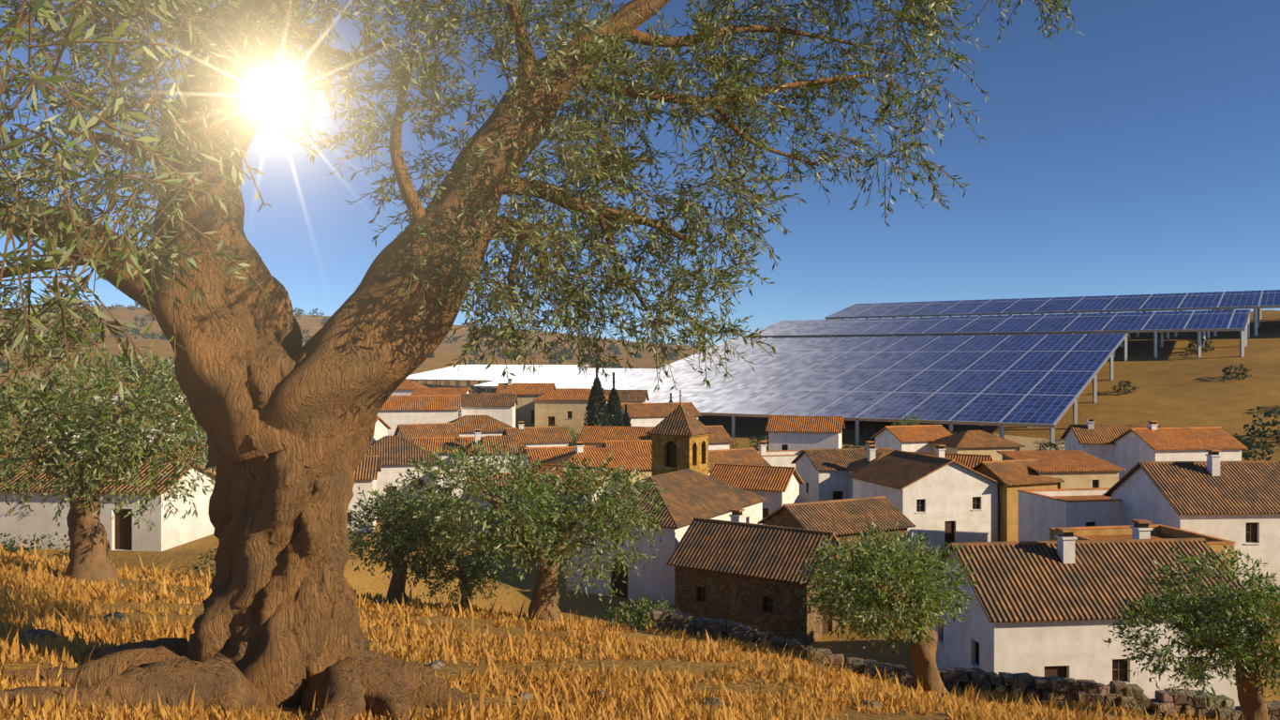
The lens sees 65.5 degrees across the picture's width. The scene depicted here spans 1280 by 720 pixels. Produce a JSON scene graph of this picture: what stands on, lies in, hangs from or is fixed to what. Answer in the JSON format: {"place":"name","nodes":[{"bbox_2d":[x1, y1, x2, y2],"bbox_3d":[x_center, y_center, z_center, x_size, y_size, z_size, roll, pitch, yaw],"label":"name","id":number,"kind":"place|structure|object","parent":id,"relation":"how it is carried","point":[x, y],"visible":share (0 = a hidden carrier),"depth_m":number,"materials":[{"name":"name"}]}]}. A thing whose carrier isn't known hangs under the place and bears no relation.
{"place":"outdoors","nodes":[
{"label":"outdoors","id":0,"kind":"place"},
{"bbox_2d":[0,538,1277,719],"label":"grass","id":1,"kind":"structure","parent":0,"point":[37,582],"depth_m":14.10,"materials":[{"name":"yellow plant"}]},
{"bbox_2d":[0,306,1279,719],"bbox_3d":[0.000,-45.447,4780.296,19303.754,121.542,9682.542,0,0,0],"label":"ground","id":2,"kind":"structure","parent":0,"point":[1177,383],"depth_m":134.55,"materials":[{"name":"brown soil"}]},
{"bbox_2d":[0,463,33,516],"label":"olive tree leaves","id":3,"kind":"object","parent":2,"relation":"on","point":[12,510],"visible":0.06,"depth_m":49.74,"materials":[{"name":"green plant"}]},
{"bbox_2d":[46,412,74,443],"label":"house","id":4,"kind":"structure","parent":2,"relation":"on","point":[53,423],"depth_m":171.22,"materials":[{"name":"white paint"}]},
{"bbox_2d":[0,459,215,550],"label":"house","id":5,"kind":"structure","parent":2,"relation":"on","point":[170,531],"depth_m":49.72,"materials":[{"name":"white paint"}]},
{"bbox_2d":[0,342,216,581],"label":"olive tree","id":6,"kind":"object","parent":2,"relation":"on","point":[131,433],"depth_m":19.47,"materials":[{"name":"green plant"}]},
{"bbox_2d":[89,387,126,404],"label":"house","id":7,"kind":"structure","parent":2,"relation":"on","point":[115,395],"depth_m":297.00,"materials":[{"name":"white paint"}]},
{"bbox_2d":[64,410,159,460],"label":"house","id":8,"kind":"structure","parent":2,"relation":"on","point":[122,432],"depth_m":133.28,"materials":[{"name":"white paint"}]},
{"bbox_2d":[119,404,181,441],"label":"house","id":9,"kind":"structure","parent":2,"relation":"on","point":[159,423],"depth_m":158.78,"materials":[{"name":"white paint"}]},
{"bbox_2d":[119,435,215,473],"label":"house","id":10,"kind":"structure","parent":2,"relation":"on","point":[178,459],"depth_m":97.91,"materials":[{"name":"orange tile"}]},
{"bbox_2d":[174,413,207,440],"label":"house","id":11,"kind":"structure","parent":2,"relation":"on","point":[196,433],"depth_m":119.24,"materials":[{"name":"white paint"}]},
{"bbox_2d":[0,531,670,629],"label":"hedge foliage","id":12,"kind":"object","parent":2,"relation":"on","point":[10,546],"visible":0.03,"depth_m":41.51,"materials":[{"name":"green plant"}]},
{"bbox_2d":[347,454,381,532],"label":"house","id":13,"kind":"structure","parent":2,"relation":"on","point":[366,470],"depth_m":82.35,"materials":[{"name":"white paint"}]},
{"bbox_2d":[372,416,391,442],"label":"house","id":14,"kind":"structure","parent":2,"relation":"on","point":[381,426],"depth_m":120.01,"materials":[{"name":"white paint"}]},
{"bbox_2d":[383,521,417,603],"bbox_3d":[-6.317,5.415,26.005,1.141,2.553,1.195,0,0,-23],"label":"tree trunk","id":15,"kind":"object","parent":2,"relation":"on","point":[395,590],"visible":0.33,"depth_m":25.82,"materials":[{"name":"brown plant"}]},
{"bbox_2d":[347,474,465,590],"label":"olive tree leaves","id":16,"kind":"object","parent":15,"relation":"attached to","point":[397,513],"visible":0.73,"depth_m":25.46,"materials":[{"name":"green plant"}]},
{"bbox_2d":[365,434,442,508],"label":"house","id":17,"kind":"structure","parent":2,"relation":"on","point":[394,452],"depth_m":94.18,"materials":[{"name":"brown tile"}]},
{"bbox_2d":[390,379,427,395],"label":"house","id":18,"kind":"structure","parent":2,"relation":"on","point":[406,387],"depth_m":169.03,"materials":[{"name":"orange tile"}]},
{"bbox_2d":[377,394,461,435],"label":"house","id":19,"kind":"structure","parent":2,"relation":"on","point":[394,411],"depth_m":135.16,"materials":[{"name":"orange tile"}]},
{"bbox_2d":[393,422,459,442],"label":"house","id":20,"kind":"structure","parent":2,"relation":"on","point":[409,431],"depth_m":116.91,"materials":[{"name":"orange tile"}]},
{"bbox_2d":[417,490,461,536],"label":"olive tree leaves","id":21,"kind":"object","parent":2,"relation":"on","point":[449,498],"depth_m":79.24,"materials":[{"name":"green plant"}]},
{"bbox_2d":[410,386,472,417],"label":"house","id":22,"kind":"structure","parent":2,"relation":"on","point":[422,391],"depth_m":150.95,"materials":[{"name":"orange tile"}]},
{"bbox_2d":[413,436,483,467],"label":"house","id":23,"kind":"structure","parent":2,"relation":"on","point":[432,443],"depth_m":106.81,"materials":[{"name":"orange tile"}]},
{"bbox_2d":[432,466,488,511],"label":"house","id":24,"kind":"structure","parent":2,"relation":"on","point":[456,491],"depth_m":92.68,"materials":[{"name":"white paint"}]},
{"bbox_2d":[447,557,490,607],"bbox_3d":[-4.550,6.045,26.320,0.877,1.873,1.290,0,0,40],"label":"tree trunk","id":25,"kind":"object","parent":2,"relation":"on","point":[467,602],"visible":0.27,"depth_m":26.14,"materials":[{"name":"brown plant"}]},
{"bbox_2d":[408,531,533,607],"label":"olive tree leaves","id":26,"kind":"object","parent":2,"relation":"on","point":[478,575],"visible":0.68,"depth_m":25.71,"materials":[{"name":"green plant"}]},
{"bbox_2d":[447,415,512,436],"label":"house","id":27,"kind":"structure","parent":2,"relation":"on","point":[466,425],"depth_m":119.76,"materials":[{"name":"orange tile"}]},
{"bbox_2d":[461,393,518,427],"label":"house","id":28,"kind":"structure","parent":2,"relation":"on","point":[500,407],"depth_m":139.39,"materials":[{"name":"white paint"}]},
{"bbox_2d":[465,465,520,534],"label":"house","id":29,"kind":"structure","parent":2,"relation":"on","point":[498,483],"depth_m":83.86,"materials":[{"name":"white paint"}]},
{"bbox_2d":[461,428,527,472],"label":"house","id":30,"kind":"structure","parent":2,"relation":"on","point":[506,440],"depth_m":104.40,"materials":[{"name":"orange tile"}]},
{"bbox_2d":[405,364,590,392],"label":"solar array","id":31,"kind":"object","parent":2,"relation":"on","point":[468,373],"visible":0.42,"depth_m":452.33,"materials":[{"name":"white glass"}]},
{"bbox_2d":[495,378,555,425],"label":"house","id":32,"kind":"structure","parent":2,"relation":"on","point":[526,393],"depth_m":151.36,"materials":[{"name":"orange tile"}]},
{"bbox_2d":[496,494,556,554],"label":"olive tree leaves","id":33,"kind":"object","parent":2,"relation":"on","point":[528,519],"depth_m":74.78,"materials":[{"name":"green plant"}]},
{"bbox_2d":[384,435,670,624],"bbox_3d":[-2.570,4.266,24.004,6.802,4.932,4.614,0,0,-27],"label":"olive tree","id":34,"kind":"object","parent":2,"relation":"on","point":[558,504],"depth_m":23.59,"materials":[{"name":"green plant"}]},
{"bbox_2d":[502,420,572,446],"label":"house","id":35,"kind":"structure","parent":2,"relation":"on","point":[541,436],"depth_m":112.51,"materials":[{"name":"orange tile"}]},
{"bbox_2d":[0,0,1085,719],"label":"olive tree","id":36,"kind":"object","parent":2,"relation":"on","point":[169,105],"depth_m":8.56,"materials":[{"name":"plant"}]},
{"bbox_2d":[522,445,595,468],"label":"house","id":37,"kind":"structure","parent":2,"relation":"on","point":[536,453],"depth_m":97.91,"materials":[{"name":"orange tile"}]},
{"bbox_2d":[549,423,580,445],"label":"olive tree leaves","id":38,"kind":"object","parent":2,"relation":"on","point":[573,433],"visible":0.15,"depth_m":128.28,"materials":[{"name":"green plant"}]},
{"bbox_2d":[473,367,657,393],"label":"solar array","id":39,"kind":"object","parent":2,"relation":"on","point":[558,376],"visible":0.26,"depth_m":378.15,"materials":[{"name":"white glass"}]},
{"bbox_2d":[20,611,1113,718],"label":"rocks","id":40,"kind":"object","parent":2,"relation":"on","point":[438,663],"visible":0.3,"depth_m":12.37,"materials":[{"name":"grey stone"}]},
{"bbox_2d":[531,387,610,432],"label":"house","id":41,"kind":"structure","parent":2,"relation":"on","point":[559,407],"depth_m":144.26,"materials":[{"name":"white paint"}]},
{"bbox_2d":[512,463,632,548],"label":"house","id":42,"kind":"structure","parent":2,"relation":"on","point":[546,467],"depth_m":78.77,"materials":[{"name":"orange tile"}]},
{"bbox_2d":[532,441,651,483],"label":"house","id":43,"kind":"structure","parent":2,"relation":"on","point":[629,458],"depth_m":88.29,"materials":[{"name":"orange tile"}]},
{"bbox_2d":[555,370,653,389],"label":"solar array","id":44,"kind":"object","parent":2,"relation":"on","point":[620,377],"visible":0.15,"depth_m":327.00,"materials":[{"name":"white glass"}]},
{"bbox_2d":[577,425,654,446],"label":"house","id":45,"kind":"structure","parent":2,"relation":"on","point":[597,436],"depth_m":112.63,"materials":[{"name":"orange tile"}]},
{"bbox_2d":[603,389,649,426],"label":"house","id":46,"kind":"structure","parent":2,"relation":"on","point":[633,395],"depth_m":150.39,"materials":[{"name":"brown tile"}]},
{"bbox_2d":[602,439,651,456],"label":"house","id":47,"kind":"structure","parent":2,"relation":"on","point":[643,446],"depth_m":99.94,"materials":[{"name":"orange tile"}]},
{"bbox_2d":[583,358,672,426],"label":"cypress trees","id":48,"kind":"object","parent":2,"relation":"on","point":[609,409],"depth_m":119.98,"materials":[{"name":"green plant"}]},
{"bbox_2d":[0,301,1279,460],"bbox_3d":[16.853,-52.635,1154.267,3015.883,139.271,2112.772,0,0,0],"label":"trees","id":49,"kind":"object","parent":2,"relation":"on","point":[1245,455],"visible":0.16,"depth_m":563.65,"materials":[{"name":"green plant"}]},
{"bbox_2d":[600,593,679,630],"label":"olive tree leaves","id":50,"kind":"object","parent":2,"relation":"on","point":[634,622],"depth_m":49.47,"materials":[{"name":"green plant"}]},
{"bbox_2d":[614,401,701,426],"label":"house","id":51,"kind":"structure","parent":2,"relation":"on","point":[647,414],"depth_m":132.62,"materials":[{"name":"orange tile"}]},
{"bbox_2d":[566,468,768,605],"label":"church nave","id":52,"kind":"structure","parent":2,"relation":"on","point":[689,496],"depth_m":62.90,"materials":[{"name":"white paint"}]},
{"bbox_2d":[646,405,713,476],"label":"church tower","id":53,"kind":"structure","parent":2,"relation":"on","point":[675,453],"depth_m":76.98,"materials":[{"name":"yellow stone"}]},
{"bbox_2d":[649,389,711,472],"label":"bell tower trim","id":54,"kind":"structure","parent":53,"relation":"attached to","point":[680,395],"depth_m":77.03,"materials":[{"name":"beige stone"}]},
{"bbox_2d":[705,425,733,449],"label":"house","id":55,"kind":"structure","parent":2,"relation":"on","point":[719,438],"depth_m":110.90,"materials":[{"name":"orange tile"}]},
{"bbox_2d":[708,447,771,476],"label":"house","id":56,"kind":"structure","parent":2,"relation":"on","point":[746,456],"depth_m":95.36,"materials":[{"name":"orange tile"}]},
{"bbox_2d":[709,462,803,524],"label":"house","id":57,"kind":"structure","parent":2,"relation":"on","point":[778,487],"depth_m":84.31,"materials":[{"name":"orange tile"}]},
{"bbox_2d":[666,507,851,644],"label":"house","id":58,"kind":"structure","parent":2,"relation":"on","point":[736,568],"depth_m":54.62,"materials":[{"name":"brown stone"}]},
{"bbox_2d":[757,440,803,466],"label":"house","id":59,"kind":"structure","parent":2,"relation":"on","point":[781,457],"depth_m":101.59,"materials":[{"name":"white paint"}]},
{"bbox_2d":[765,415,845,450],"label":"house","id":60,"kind":"structure","parent":2,"relation":"on","point":[790,432],"depth_m":115.60,"materials":[{"name":"white paint"}]},
{"bbox_2d":[757,495,915,599],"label":"house","id":61,"kind":"structure","parent":2,"relation":"on","point":[848,518],"depth_m":62.68,"materials":[{"name":"brown tile"}]},
{"bbox_2d":[790,440,893,502],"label":"house","id":62,"kind":"structure","parent":2,"relation":"on","point":[823,473],"depth_m":94.75,"materials":[{"name":"white paint"}]},
{"bbox_2d":[606,333,1128,449],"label":"solar array","id":63,"kind":"object","parent":2,"relation":"on","point":[1029,380],"visible":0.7,"depth_m":158.66,"materials":[{"name":"blue glass"}]},
{"bbox_2d":[846,444,892,498],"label":"house","id":64,"kind":"structure","parent":2,"relation":"on","point":[856,465],"depth_m":92.57,"materials":[{"name":"white paint"}]},
{"bbox_2d":[887,412,923,425],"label":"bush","id":65,"kind":"object","parent":2,"relation":"on","point":[912,423],"visible":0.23,"depth_m":124.85,"materials":[{"name":"green plant"}]},
{"bbox_2d":[867,577,950,694],"bbox_3d":[6.987,7.010,25.027,2.730,3.469,1.756,0,0,0],"label":"tree trunk","id":66,"kind":"object","parent":2,"relation":"on","point":[923,655],"visible":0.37,"depth_m":24.65,"materials":[{"name":"brown plant"}]},
{"bbox_2d":[793,520,980,654],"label":"olive tree leaves","id":67,"kind":"object","parent":66,"relation":"attached to","point":[929,579],"visible":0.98,"depth_m":24.30,"materials":[{"name":"green plant"}]},
{"bbox_2d":[870,424,952,452],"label":"house","id":68,"kind":"structure","parent":2,"relation":"on","point":[912,438],"depth_m":106.39,"materials":[{"name":"orange tile"}]},
{"bbox_2d":[847,444,1003,550],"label":"house","id":69,"kind":"structure","parent":2,"relation":"on","point":[941,497],"depth_m":78.50,"materials":[{"name":"white paint"}]},
{"bbox_2d":[926,541,950,558],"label":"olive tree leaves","id":70,"kind":"object","parent":2,"relation":"on","point":[945,548],"visible":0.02,"depth_m":60.55,"materials":[{"name":"green plant"}]},
{"bbox_2d":[911,451,992,468],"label":"house","id":71,"kind":"structure","parent":2,"relation":"on","point":[971,461],"depth_m":86.68,"materials":[{"name":"orange tile"}]},
{"bbox_2d":[650,608,1279,719],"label":"stone wall","id":72,"kind":"structure","parent":2,"relation":"on","point":[1129,694],"depth_m":27.29,"materials":[{"name":"grey stone"}]},
{"bbox_2d":[928,430,1025,461],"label":"house","id":73,"kind":"structure","parent":2,"relation":"on","point":[975,441],"depth_m":101.78,"materials":[{"name":"orange tile"}]},
{"bbox_2d":[745,309,1250,357],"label":"solar array","id":74,"kind":"object","parent":2,"relation":"on","point":[1205,322],"visible":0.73,"depth_m":188.27,"materials":[{"name":"blue glass"}]},
{"bbox_2d":[971,458,1064,541],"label":"house","id":75,"kind":"structure","parent":2,"relation":"on","point":[1013,476],"depth_m":79.50,"materials":[{"name":"orange tile"}]},
{"bbox_2d":[824,289,1279,337],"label":"solar array","id":76,"kind":"object","parent":2,"relation":"on","point":[1257,301],"visible":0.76,"depth_m":202.09,"materials":[{"name":"blue glass"}]},
{"bbox_2d":[996,449,1125,488],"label":"house","id":77,"kind":"structure","parent":2,"relation":"on","point":[1075,468],"depth_m":81.52,"materials":[{"name":"orange tile"}]},
{"bbox_2d":[1016,487,1122,540],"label":"house","id":78,"kind":"structure","parent":2,"relation":"on","point":[1041,512],"depth_m":70.67,"materials":[{"name":"white paint"}]},
{"bbox_2d":[931,519,1250,706],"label":"house","id":79,"kind":"structure","parent":2,"relation":"on","point":[1040,608],"depth_m":42.65,"materials":[{"name":"white paint"}]},
{"bbox_2d":[1060,417,1161,463],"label":"house","id":80,"kind":"structure","parent":2,"relation":"on","point":[1091,438],"depth_m":98.74,"materials":[{"name":"white paint"}]},
{"bbox_2d":[1048,523,1235,570],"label":"house","id":81,"kind":"structure","parent":2,"relation":"on","point":[1123,531],"depth_m":60.17,"materials":[{"name":"orange tile"}]},
{"bbox_2d":[1110,420,1248,479],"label":"house","id":82,"kind":"structure","parent":2,"relation":"on","point":[1133,446],"depth_m":93.21,"materials":[{"name":"orange tile"}]},
{"bbox_2d":[1103,448,1279,592],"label":"house","id":83,"kind":"structure","parent":2,"relation":"on","point":[1238,502],"depth_m":64.07,"materials":[{"name":"white paint"}]},
{"bbox_2d":[1179,596,1278,719],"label":"tree trunk","id":84,"kind":"object","parent":2,"relation":"on","point":[1252,702],"visible":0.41,"depth_m":23.71,"materials":[{"name":"brown plant"}]},
{"bbox_2d":[1102,541,1279,704],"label":"olive tree leaves","id":85,"kind":"object","parent":84,"relation":"attached to","point":[1189,617],"visible":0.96,"depth_m":23.74,"materials":[{"name":"green plant"}]},
{"bbox_2d":[0,0,1279,346],"label":"sky","id":86,"kind":"structure","parent":0,"point":[1138,153],"materials":[{"name":"blue"}]},
{"bbox_2d":[843,419,1064,450],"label":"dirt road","id":87,"kind":"structure","parent":0,"point":[1029,443],"depth_m":133.29,"materials":[{"name":"beige soil"}]}
]}

